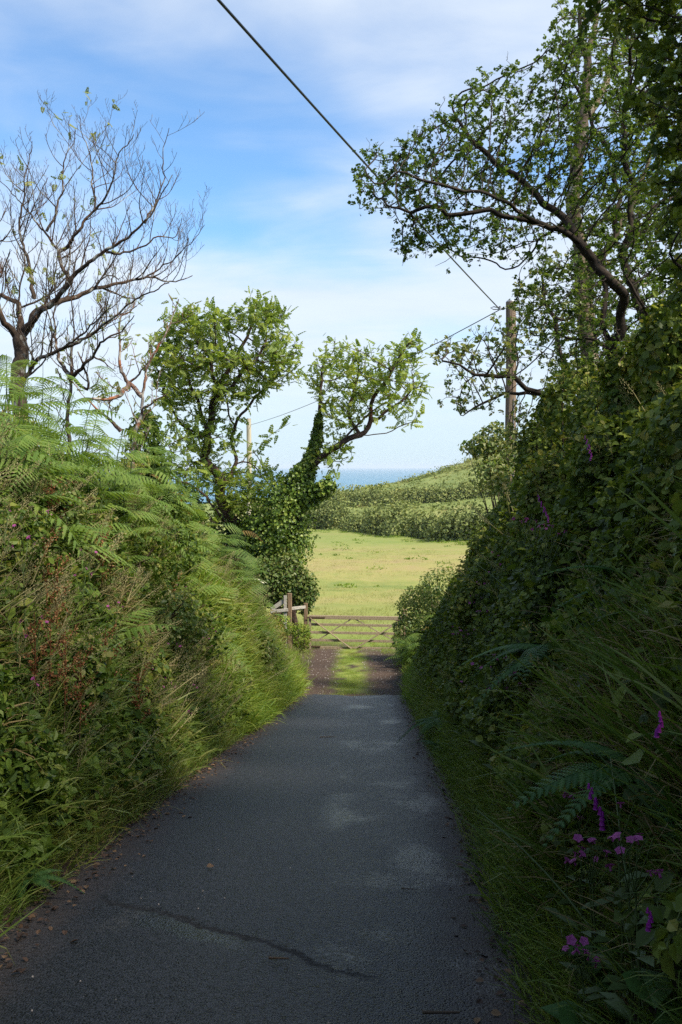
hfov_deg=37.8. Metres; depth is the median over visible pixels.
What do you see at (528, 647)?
fern
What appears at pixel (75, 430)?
bracken
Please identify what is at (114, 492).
bracken
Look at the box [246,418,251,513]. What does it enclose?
utility pole
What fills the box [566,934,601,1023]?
red campion
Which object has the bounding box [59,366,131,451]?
bracken
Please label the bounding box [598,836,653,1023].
red campion
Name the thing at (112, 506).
bracken
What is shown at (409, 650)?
bracken
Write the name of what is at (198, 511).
bracken
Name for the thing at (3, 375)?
bracken
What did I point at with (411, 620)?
bramble bush
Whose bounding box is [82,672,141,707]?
fern
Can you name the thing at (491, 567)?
red campion
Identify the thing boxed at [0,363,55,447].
bracken
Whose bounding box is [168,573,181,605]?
dock
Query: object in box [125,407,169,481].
leafy shrub
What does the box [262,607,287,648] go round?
yellow bush
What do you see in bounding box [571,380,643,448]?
bramble mound
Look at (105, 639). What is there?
dock
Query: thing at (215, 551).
bramble mound
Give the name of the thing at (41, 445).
bracken
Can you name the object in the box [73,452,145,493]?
bracken
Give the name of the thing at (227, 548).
bracken
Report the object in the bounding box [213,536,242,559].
bracken
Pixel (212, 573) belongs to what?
bracken
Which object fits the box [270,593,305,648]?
fence
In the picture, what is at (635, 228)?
hawthorn tree
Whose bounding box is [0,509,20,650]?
red campion
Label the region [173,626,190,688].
red campion
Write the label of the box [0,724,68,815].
bramble mound
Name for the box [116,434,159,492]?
bracken
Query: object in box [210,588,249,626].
bracken
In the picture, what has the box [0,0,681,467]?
sky
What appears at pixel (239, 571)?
bracken
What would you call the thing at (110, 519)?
bramble mound
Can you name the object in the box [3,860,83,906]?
fern
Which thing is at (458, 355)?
hawthorn tree
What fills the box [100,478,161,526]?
bracken
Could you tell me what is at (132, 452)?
bracken
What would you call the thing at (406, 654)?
bracken
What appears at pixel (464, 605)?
bramble mound
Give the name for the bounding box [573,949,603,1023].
red campion
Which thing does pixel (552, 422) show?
hedge shrub
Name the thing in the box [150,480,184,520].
bracken
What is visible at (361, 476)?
sea
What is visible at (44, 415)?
bracken
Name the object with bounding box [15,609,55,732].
red campion
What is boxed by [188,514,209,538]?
bramble mound
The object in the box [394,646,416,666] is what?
bracken
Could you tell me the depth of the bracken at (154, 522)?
12.40 m
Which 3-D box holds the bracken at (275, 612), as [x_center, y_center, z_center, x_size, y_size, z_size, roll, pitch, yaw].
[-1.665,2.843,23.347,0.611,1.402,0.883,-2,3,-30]
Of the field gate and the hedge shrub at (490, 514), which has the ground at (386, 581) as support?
the hedge shrub at (490, 514)
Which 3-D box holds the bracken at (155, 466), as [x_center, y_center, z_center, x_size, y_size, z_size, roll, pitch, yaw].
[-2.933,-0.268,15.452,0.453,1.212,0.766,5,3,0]
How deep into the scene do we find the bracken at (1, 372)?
11.24 m
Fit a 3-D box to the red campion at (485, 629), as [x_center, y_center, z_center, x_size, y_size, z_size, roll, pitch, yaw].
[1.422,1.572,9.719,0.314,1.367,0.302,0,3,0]
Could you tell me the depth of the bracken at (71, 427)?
13.47 m
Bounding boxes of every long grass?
[0,472,297,958]
[401,459,681,1023]
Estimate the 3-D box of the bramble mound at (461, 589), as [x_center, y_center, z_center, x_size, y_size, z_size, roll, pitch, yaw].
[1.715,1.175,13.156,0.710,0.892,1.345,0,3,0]
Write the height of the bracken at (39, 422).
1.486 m
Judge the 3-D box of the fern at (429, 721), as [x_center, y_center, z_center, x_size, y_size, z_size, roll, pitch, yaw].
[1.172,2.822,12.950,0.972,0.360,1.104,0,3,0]
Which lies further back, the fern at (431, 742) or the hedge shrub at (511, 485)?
the hedge shrub at (511, 485)
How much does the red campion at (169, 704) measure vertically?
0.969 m
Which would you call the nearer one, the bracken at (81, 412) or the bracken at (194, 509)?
the bracken at (81, 412)
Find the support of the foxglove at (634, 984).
on the ground at (386, 581)
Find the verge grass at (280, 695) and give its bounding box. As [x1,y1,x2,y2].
[118,505,681,1023]
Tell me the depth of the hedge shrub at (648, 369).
7.70 m
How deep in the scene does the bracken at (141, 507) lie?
13.20 m
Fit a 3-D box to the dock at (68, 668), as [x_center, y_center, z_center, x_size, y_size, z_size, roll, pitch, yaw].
[-1.981,1.357,7.212,0.211,1.099,0.216,0,3,0]
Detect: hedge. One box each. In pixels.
[275,490,496,541]
[315,475,500,507]
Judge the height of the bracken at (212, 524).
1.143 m
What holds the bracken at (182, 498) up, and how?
on the ground at (386, 581)
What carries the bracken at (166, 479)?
on the ground at (386, 581)
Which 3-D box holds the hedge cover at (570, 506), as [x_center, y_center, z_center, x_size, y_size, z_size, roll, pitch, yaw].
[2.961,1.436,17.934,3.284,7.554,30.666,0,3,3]
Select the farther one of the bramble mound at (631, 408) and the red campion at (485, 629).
the red campion at (485, 629)
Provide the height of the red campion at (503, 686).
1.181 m
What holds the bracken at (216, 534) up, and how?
on the ground at (386, 581)
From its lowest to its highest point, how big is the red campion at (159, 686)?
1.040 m
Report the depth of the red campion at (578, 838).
3.60 m
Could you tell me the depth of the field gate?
33.20 m
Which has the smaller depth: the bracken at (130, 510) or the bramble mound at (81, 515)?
the bramble mound at (81, 515)
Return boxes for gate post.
[304,603,307,648]
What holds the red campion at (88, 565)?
on the ground at (386, 581)
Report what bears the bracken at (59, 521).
on the ground at (386, 581)
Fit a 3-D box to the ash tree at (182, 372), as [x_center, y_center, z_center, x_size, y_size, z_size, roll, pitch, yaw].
[-4.018,-1.636,35.472,6.298,12.807,4.890,0,3,0]
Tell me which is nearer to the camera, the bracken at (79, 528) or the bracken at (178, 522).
the bracken at (79, 528)
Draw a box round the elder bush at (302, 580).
[245,547,320,625]
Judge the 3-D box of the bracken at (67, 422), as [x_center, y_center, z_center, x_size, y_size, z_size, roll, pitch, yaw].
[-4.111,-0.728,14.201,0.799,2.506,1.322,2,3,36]
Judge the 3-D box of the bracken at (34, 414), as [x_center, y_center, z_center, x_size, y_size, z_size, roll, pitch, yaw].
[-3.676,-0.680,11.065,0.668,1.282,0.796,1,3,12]
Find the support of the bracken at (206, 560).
on the ground at (386, 581)
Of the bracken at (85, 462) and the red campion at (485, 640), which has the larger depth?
the bracken at (85, 462)
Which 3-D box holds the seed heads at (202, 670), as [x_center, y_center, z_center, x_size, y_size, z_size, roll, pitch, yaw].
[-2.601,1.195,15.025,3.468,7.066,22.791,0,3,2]
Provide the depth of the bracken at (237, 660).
14.54 m
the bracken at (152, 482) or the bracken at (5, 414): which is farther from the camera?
the bracken at (152, 482)
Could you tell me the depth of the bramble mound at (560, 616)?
5.83 m
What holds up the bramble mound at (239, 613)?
on the ground at (386, 581)
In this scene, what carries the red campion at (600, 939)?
on the ground at (386, 581)
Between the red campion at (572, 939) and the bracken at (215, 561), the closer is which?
the red campion at (572, 939)
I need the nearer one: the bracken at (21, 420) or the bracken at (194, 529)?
the bracken at (21, 420)
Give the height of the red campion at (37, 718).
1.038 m
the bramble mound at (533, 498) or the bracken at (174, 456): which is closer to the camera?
the bramble mound at (533, 498)
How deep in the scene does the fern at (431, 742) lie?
11.95 m
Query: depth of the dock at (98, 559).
9.73 m
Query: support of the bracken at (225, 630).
on the ground at (386, 581)
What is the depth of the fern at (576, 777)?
3.89 m
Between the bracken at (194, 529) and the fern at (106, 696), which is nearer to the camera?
the fern at (106, 696)
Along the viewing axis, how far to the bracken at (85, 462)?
11.10 m
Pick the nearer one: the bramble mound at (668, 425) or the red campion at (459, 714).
the bramble mound at (668, 425)
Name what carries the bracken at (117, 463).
on the ground at (386, 581)
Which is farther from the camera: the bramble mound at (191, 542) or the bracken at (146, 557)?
the bramble mound at (191, 542)
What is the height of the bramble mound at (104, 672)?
0.712 m
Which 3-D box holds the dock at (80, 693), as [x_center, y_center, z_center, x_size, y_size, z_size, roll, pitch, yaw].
[-1.937,1.523,7.381,0.195,1.084,0.208,2,3,37]
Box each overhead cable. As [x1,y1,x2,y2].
[217,0,498,308]
[251,306,498,424]
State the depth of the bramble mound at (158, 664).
9.84 m
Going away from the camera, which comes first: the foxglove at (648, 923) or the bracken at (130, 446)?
the foxglove at (648, 923)
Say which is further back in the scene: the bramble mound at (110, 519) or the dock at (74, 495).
the bramble mound at (110, 519)
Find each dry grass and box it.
[0,461,280,780]
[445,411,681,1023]
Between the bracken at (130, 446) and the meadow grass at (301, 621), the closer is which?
the bracken at (130, 446)
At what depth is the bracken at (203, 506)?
17.62 m
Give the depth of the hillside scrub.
300.92 m
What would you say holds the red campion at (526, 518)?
on the ground at (386, 581)
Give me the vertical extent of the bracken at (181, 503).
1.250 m
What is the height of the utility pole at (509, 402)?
8.138 m
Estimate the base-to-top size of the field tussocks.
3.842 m
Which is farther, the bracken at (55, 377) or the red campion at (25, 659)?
the bracken at (55, 377)
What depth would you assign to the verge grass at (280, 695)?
14.32 m
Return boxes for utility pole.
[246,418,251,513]
[499,300,515,493]
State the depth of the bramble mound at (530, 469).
9.82 m
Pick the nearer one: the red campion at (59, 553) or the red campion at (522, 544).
the red campion at (522, 544)
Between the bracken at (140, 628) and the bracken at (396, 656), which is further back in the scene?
the bracken at (396, 656)
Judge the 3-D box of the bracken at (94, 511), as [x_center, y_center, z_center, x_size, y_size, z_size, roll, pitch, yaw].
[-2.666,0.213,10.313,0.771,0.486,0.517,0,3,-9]
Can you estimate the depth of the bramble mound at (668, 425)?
5.37 m
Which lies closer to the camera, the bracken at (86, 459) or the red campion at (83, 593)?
the red campion at (83, 593)
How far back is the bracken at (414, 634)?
27.38 m
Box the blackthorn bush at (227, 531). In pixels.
[171,481,259,578]
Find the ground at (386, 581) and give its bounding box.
[0,447,681,1023]
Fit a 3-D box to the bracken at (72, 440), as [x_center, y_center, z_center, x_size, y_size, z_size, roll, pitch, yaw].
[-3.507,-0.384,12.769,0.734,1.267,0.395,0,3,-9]
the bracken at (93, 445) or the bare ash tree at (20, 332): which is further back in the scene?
the bare ash tree at (20, 332)
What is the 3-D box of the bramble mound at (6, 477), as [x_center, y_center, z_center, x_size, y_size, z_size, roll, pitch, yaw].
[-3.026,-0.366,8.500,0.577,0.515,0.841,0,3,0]
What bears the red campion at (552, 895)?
on the ground at (386, 581)
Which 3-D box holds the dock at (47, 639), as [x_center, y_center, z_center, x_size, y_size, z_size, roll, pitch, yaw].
[-2.055,1.203,7.095,0.211,1.123,0.238,0,3,0]
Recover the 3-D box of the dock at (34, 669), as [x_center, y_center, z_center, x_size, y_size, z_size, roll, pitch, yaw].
[-2.062,1.205,6.795,0.198,1.111,0.237,-1,3,-19]
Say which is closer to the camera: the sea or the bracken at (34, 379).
the bracken at (34, 379)
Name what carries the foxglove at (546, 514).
on the ground at (386, 581)
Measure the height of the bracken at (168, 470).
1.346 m
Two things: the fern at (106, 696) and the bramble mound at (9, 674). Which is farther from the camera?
the fern at (106, 696)
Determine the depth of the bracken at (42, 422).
10.95 m
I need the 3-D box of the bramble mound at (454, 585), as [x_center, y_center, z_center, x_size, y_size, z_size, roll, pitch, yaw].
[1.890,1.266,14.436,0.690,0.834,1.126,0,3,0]
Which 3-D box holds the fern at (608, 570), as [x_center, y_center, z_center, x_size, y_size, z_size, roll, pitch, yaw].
[1.624,0.537,5.525,0.918,0.503,1.162,1,3,28]
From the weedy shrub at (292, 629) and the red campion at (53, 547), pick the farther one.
the weedy shrub at (292, 629)
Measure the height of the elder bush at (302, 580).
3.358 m
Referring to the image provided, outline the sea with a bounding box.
[85,468,439,504]
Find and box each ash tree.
[0,87,209,424]
[138,286,312,638]
[228,328,433,644]
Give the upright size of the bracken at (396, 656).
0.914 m
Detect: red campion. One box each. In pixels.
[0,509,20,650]
[1,525,42,690]
[5,618,32,727]
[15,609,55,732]
[17,671,45,731]
[31,502,58,614]
[53,517,69,577]
[72,562,96,637]
[79,543,100,626]
[107,601,126,684]
[152,669,168,719]
[162,682,177,732]
[165,609,183,659]
[168,642,183,705]
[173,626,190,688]
[183,710,193,754]
[186,682,198,734]
[449,633,465,673]
[450,626,464,676]
[452,681,463,736]
[454,606,470,657]
[459,628,471,660]
[466,600,477,650]
[467,595,481,635]
[467,662,486,764]
[473,581,487,632]
[473,606,494,687]
[475,664,497,751]
[480,546,498,602]
[481,680,508,789]
[483,555,509,655]
[492,653,516,745]
[508,516,531,617]
[514,512,548,670]
[525,519,559,639]
[532,515,571,636]
[544,793,581,957]
[557,787,606,977]
[560,846,604,1003]
[562,944,590,1021]
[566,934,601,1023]
[567,834,610,1013]
[570,834,614,1012]
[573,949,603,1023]
[590,800,649,1023]
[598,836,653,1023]
[604,832,666,1023]
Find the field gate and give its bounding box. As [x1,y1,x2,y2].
[307,615,400,648]
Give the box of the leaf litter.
[0,696,544,1023]
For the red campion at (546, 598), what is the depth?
7.25 m
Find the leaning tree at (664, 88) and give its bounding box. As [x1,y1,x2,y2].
[573,0,681,325]
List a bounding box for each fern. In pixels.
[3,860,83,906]
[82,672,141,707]
[395,710,444,744]
[414,739,439,755]
[452,643,554,712]
[491,739,681,861]
[536,565,633,647]
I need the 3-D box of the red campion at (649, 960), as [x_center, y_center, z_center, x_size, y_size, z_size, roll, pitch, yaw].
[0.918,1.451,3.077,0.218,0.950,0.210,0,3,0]
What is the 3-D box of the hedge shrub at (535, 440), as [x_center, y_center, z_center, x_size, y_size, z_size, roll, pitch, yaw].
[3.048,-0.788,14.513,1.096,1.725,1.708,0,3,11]
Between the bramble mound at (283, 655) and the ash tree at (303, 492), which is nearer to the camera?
the bramble mound at (283, 655)
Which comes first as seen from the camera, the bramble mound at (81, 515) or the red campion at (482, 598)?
the bramble mound at (81, 515)
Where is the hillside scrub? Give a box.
[219,447,516,517]
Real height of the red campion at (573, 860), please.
0.816 m
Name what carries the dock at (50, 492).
on the ground at (386, 581)
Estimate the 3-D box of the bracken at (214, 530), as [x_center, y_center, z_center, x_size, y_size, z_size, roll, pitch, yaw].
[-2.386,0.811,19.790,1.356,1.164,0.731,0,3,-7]
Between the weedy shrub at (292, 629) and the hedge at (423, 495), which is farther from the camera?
the hedge at (423, 495)
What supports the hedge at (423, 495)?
on the ground at (386, 581)
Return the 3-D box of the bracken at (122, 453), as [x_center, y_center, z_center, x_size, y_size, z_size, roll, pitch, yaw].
[-2.607,-0.274,11.408,1.041,1.360,0.479,-1,3,-24]
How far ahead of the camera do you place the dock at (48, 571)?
7.78 m
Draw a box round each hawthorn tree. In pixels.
[347,0,681,399]
[430,249,641,456]
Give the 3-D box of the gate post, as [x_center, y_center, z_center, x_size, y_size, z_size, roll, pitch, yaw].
[-1.179,3.959,33.273,0.130,1.837,0.130,0,3,0]
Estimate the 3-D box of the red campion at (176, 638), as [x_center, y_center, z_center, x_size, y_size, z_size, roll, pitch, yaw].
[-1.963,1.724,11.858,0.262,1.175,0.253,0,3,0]
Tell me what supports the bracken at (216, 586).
on the ground at (386, 581)
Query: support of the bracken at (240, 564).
on the ground at (386, 581)
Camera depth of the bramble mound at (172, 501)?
15.05 m
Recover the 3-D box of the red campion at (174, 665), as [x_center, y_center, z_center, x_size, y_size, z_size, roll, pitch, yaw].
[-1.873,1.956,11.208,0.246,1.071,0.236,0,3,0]
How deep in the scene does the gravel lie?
25.10 m
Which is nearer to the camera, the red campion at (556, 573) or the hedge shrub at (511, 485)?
the red campion at (556, 573)
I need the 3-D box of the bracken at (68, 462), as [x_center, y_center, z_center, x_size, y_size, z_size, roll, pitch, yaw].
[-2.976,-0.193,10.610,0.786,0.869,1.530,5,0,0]
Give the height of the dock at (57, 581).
1.090 m
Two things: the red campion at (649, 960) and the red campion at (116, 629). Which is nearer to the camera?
the red campion at (649, 960)
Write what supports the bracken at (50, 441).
on the ground at (386, 581)
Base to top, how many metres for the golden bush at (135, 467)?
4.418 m
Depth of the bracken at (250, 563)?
20.15 m
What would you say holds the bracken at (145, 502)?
on the ground at (386, 581)
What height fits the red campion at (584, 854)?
0.864 m
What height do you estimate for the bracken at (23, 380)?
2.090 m
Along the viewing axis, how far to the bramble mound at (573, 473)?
7.47 m
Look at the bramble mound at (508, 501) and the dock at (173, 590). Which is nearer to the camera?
the dock at (173, 590)
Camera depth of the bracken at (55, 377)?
13.49 m
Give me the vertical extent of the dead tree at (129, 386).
6.618 m
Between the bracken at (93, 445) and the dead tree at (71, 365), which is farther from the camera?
the dead tree at (71, 365)
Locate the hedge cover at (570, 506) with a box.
[410,383,681,979]
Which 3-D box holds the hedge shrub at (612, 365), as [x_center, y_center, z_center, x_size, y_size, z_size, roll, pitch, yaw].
[2.727,-1.056,8.942,0.814,1.132,1.559,0,3,0]
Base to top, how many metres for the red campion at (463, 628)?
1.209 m
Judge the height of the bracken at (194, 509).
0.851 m
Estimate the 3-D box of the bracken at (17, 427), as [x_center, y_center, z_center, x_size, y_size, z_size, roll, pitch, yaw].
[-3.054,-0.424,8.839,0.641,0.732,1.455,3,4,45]
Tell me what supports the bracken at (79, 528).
on the ground at (386, 581)
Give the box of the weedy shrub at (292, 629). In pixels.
[272,613,311,652]
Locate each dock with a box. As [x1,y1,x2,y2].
[23,606,52,741]
[35,527,63,610]
[40,602,66,749]
[43,477,65,531]
[48,553,71,668]
[54,623,81,740]
[61,478,77,523]
[69,644,97,781]
[94,526,112,587]
[97,619,121,705]
[129,662,151,723]
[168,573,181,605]
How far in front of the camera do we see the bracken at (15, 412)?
12.71 m
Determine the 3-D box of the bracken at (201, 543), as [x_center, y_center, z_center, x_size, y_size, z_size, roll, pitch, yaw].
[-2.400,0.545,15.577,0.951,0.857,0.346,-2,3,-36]
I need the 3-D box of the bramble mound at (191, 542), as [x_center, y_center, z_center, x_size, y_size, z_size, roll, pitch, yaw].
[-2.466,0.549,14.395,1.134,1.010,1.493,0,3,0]
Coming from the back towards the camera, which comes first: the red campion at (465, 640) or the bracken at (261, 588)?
the bracken at (261, 588)
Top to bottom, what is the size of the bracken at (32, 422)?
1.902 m
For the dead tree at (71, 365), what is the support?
on the ground at (386, 581)
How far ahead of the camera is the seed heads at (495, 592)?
8.02 m
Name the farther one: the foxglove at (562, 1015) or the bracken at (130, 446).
the bracken at (130, 446)
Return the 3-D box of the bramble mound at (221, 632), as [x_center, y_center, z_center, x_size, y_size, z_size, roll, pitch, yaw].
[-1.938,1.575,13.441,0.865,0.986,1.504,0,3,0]
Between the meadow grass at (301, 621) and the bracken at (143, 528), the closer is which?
the bracken at (143, 528)
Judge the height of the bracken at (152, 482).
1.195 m
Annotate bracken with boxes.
[0,354,46,448]
[0,361,79,454]
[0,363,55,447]
[0,369,18,381]
[0,376,53,437]
[0,377,20,423]
[0,395,62,466]
[0,412,13,426]
[0,414,67,471]
[0,424,64,483]
[0,426,37,475]
[0,433,96,497]
[0,452,94,573]
[0,469,91,513]
[1,364,57,435]
[1,388,61,466]
[1,415,51,468]
[1,421,44,457]
[3,433,57,450]
[4,391,52,454]
[5,409,58,449]
[5,421,45,472]
[6,408,31,418]
[11,359,71,456]
[17,416,66,442]
[25,449,90,515]
[30,387,116,466]
[31,429,119,483]
[33,431,75,467]
[34,379,71,463]
[35,420,92,477]
[39,374,84,454]
[39,452,96,505]
[44,428,125,499]
[51,420,132,489]
[52,524,137,577]
[58,433,85,465]
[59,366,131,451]
[60,426,82,447]
[63,429,118,486]
[65,438,113,497]
[66,378,122,470]
[71,439,146,503]
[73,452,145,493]
[75,509,118,535]
[80,459,153,513]
[81,429,161,508]
[85,457,128,485]
[88,491,146,543]
[89,438,167,502]
[91,441,114,490]
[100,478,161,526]
[108,608,181,656]
[111,453,158,525]
[111,456,169,502]
[115,494,146,526]
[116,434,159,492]
[116,460,180,510]
[116,486,163,551]
[121,482,166,519]
[121,523,172,542]
[121,541,165,564]
[122,511,170,545]
[124,481,185,562]
[125,470,179,525]
[130,474,177,511]
[132,504,156,530]
[138,447,177,498]
[148,447,185,501]
[150,450,192,519]
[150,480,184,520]
[151,507,188,571]
[152,456,163,480]
[156,481,201,509]
[157,471,199,522]
[165,523,215,555]
[171,486,204,515]
[180,480,207,527]
[180,563,227,594]
[181,522,215,553]
[185,534,233,605]
[187,504,216,550]
[194,514,220,548]
[195,538,208,575]
[198,539,231,582]
[200,523,231,538]
[203,523,254,571]
[207,556,231,579]
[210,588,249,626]
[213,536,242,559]
[213,541,228,558]
[214,539,240,563]
[214,613,240,640]
[216,566,251,578]
[219,632,255,675]
[220,531,263,573]
[221,552,254,581]
[223,573,272,590]
[231,561,269,597]
[237,557,262,593]
[254,570,271,603]
[254,627,277,637]
[265,602,285,629]
[385,639,415,663]
[390,636,420,664]
[391,633,419,656]
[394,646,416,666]
[397,644,420,659]
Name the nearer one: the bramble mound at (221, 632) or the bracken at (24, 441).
the bracken at (24, 441)
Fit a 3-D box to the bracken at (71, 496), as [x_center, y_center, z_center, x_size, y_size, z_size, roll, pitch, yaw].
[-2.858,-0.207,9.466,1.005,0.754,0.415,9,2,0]
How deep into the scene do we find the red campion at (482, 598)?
11.88 m
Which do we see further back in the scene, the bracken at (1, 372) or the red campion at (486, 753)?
the bracken at (1, 372)
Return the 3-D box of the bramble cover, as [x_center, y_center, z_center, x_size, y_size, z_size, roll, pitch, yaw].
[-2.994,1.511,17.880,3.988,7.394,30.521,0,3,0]
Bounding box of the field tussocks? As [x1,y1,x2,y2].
[306,528,475,587]
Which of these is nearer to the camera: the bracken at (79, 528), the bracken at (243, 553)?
the bracken at (79, 528)
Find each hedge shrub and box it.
[477,495,503,530]
[502,476,528,497]
[512,398,567,487]
[532,356,601,463]
[562,380,601,448]
[597,337,676,416]
[625,281,681,405]
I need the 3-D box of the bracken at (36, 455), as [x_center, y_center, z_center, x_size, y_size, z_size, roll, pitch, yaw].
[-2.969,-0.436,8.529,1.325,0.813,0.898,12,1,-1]
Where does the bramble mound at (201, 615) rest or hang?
on the ground at (386, 581)
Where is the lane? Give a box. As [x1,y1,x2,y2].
[0,694,547,1023]
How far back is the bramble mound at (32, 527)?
7.59 m
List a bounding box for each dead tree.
[39,282,134,452]
[66,288,200,479]
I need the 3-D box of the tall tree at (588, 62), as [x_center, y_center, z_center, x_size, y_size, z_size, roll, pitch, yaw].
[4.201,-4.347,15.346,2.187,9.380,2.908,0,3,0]
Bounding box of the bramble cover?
[0,465,286,872]
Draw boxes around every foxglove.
[473,495,548,695]
[476,783,624,1023]
[584,436,591,460]
[610,711,681,1023]
[618,907,653,1021]
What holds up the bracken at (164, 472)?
on the ground at (386, 581)
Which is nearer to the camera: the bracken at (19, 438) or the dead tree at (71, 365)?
the bracken at (19, 438)
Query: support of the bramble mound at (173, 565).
on the ground at (386, 581)
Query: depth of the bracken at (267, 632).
18.52 m
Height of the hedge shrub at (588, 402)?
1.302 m
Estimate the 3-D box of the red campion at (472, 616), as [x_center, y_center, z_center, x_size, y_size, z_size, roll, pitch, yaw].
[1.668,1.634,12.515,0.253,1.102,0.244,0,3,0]
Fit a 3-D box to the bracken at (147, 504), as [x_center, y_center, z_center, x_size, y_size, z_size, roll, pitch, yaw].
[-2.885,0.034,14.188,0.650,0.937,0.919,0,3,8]
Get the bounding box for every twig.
[268,956,288,958]
[422,1010,459,1014]
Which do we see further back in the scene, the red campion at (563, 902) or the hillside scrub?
the hillside scrub
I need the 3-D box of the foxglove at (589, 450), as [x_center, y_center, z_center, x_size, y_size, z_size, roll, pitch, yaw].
[1.712,0.412,6.567,0.383,1.795,1.518,1,3,23]
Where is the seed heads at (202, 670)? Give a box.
[0,397,307,822]
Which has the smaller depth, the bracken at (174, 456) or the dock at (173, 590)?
the dock at (173, 590)
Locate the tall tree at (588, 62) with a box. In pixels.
[541,0,681,387]
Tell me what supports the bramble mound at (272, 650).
on the ground at (386, 581)
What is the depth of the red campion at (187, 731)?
10.75 m
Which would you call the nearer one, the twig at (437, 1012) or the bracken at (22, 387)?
the twig at (437, 1012)
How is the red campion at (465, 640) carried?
on the ground at (386, 581)
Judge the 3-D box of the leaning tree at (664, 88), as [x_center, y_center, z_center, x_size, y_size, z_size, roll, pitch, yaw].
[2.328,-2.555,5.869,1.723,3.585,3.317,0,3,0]
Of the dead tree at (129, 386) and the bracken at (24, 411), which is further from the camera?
the dead tree at (129, 386)
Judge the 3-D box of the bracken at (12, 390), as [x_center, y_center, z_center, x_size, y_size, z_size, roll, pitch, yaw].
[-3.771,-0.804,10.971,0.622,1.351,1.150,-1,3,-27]
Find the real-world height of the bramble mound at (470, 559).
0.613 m
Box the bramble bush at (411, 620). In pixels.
[391,563,458,659]
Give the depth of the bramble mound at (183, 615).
11.73 m
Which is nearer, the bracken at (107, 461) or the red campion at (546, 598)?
the red campion at (546, 598)
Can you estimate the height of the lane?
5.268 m
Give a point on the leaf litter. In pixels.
(495, 1012)
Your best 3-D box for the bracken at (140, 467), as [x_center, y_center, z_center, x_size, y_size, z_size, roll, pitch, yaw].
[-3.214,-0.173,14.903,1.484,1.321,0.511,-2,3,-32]
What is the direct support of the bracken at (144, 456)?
on the ground at (386, 581)
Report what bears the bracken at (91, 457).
on the ground at (386, 581)
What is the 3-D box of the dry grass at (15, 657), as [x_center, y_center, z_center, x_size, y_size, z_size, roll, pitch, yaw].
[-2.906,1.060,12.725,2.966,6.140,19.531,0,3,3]
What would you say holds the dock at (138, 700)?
on the ground at (386, 581)
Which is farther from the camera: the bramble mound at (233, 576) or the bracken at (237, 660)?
the bramble mound at (233, 576)
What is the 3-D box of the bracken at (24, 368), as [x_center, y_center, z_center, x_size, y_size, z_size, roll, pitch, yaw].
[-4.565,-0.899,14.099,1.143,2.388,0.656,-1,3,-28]
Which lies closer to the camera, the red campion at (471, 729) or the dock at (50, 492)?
the red campion at (471, 729)
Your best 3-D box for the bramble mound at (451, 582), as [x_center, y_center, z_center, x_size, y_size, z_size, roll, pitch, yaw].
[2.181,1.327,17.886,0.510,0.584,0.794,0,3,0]
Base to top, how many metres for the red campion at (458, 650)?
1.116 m
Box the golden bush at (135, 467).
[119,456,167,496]
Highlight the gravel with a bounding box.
[31,649,432,1023]
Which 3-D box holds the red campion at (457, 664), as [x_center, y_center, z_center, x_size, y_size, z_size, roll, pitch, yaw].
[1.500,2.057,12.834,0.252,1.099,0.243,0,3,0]
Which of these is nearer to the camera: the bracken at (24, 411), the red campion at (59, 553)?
the red campion at (59, 553)
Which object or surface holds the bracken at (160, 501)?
on the ground at (386, 581)
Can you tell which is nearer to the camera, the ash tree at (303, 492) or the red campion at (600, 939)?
the red campion at (600, 939)
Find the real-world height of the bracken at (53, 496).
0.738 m
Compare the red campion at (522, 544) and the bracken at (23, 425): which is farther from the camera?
the bracken at (23, 425)
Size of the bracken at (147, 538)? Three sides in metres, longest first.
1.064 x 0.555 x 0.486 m
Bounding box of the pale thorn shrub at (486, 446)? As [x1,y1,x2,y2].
[458,420,520,514]
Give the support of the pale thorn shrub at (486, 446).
on the ground at (386, 581)
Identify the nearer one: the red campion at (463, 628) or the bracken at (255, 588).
the red campion at (463, 628)
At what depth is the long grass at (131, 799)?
7.54 m
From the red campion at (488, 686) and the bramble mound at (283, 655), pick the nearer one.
the red campion at (488, 686)
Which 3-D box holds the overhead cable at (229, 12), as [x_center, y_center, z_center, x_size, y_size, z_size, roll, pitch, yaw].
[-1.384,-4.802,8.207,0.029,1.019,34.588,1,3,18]
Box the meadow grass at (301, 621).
[267,547,468,647]
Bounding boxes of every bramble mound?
[0,448,26,497]
[0,497,58,589]
[0,663,18,751]
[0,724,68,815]
[24,480,95,541]
[52,626,124,715]
[89,506,119,538]
[116,529,188,609]
[117,636,175,699]
[128,483,193,529]
[147,584,209,662]
[151,514,208,582]
[168,579,212,651]
[177,595,232,663]
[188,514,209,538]
[208,544,220,557]
[221,598,249,637]
[224,566,242,585]
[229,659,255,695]
[249,626,281,674]
[277,643,289,663]
[442,566,493,631]
[447,574,474,615]
[449,572,463,587]
[451,586,473,622]
[464,546,479,569]
[465,520,489,559]
[494,486,518,523]
[504,444,565,525]
[517,454,559,521]
[540,576,620,670]
[551,409,627,495]
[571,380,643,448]
[619,400,647,417]
[626,379,681,498]
[633,445,681,519]
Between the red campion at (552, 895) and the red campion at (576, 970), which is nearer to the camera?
the red campion at (576, 970)
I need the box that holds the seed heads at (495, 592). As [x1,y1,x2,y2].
[394,379,664,755]
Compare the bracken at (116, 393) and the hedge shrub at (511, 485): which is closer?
the bracken at (116, 393)
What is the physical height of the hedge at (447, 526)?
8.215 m

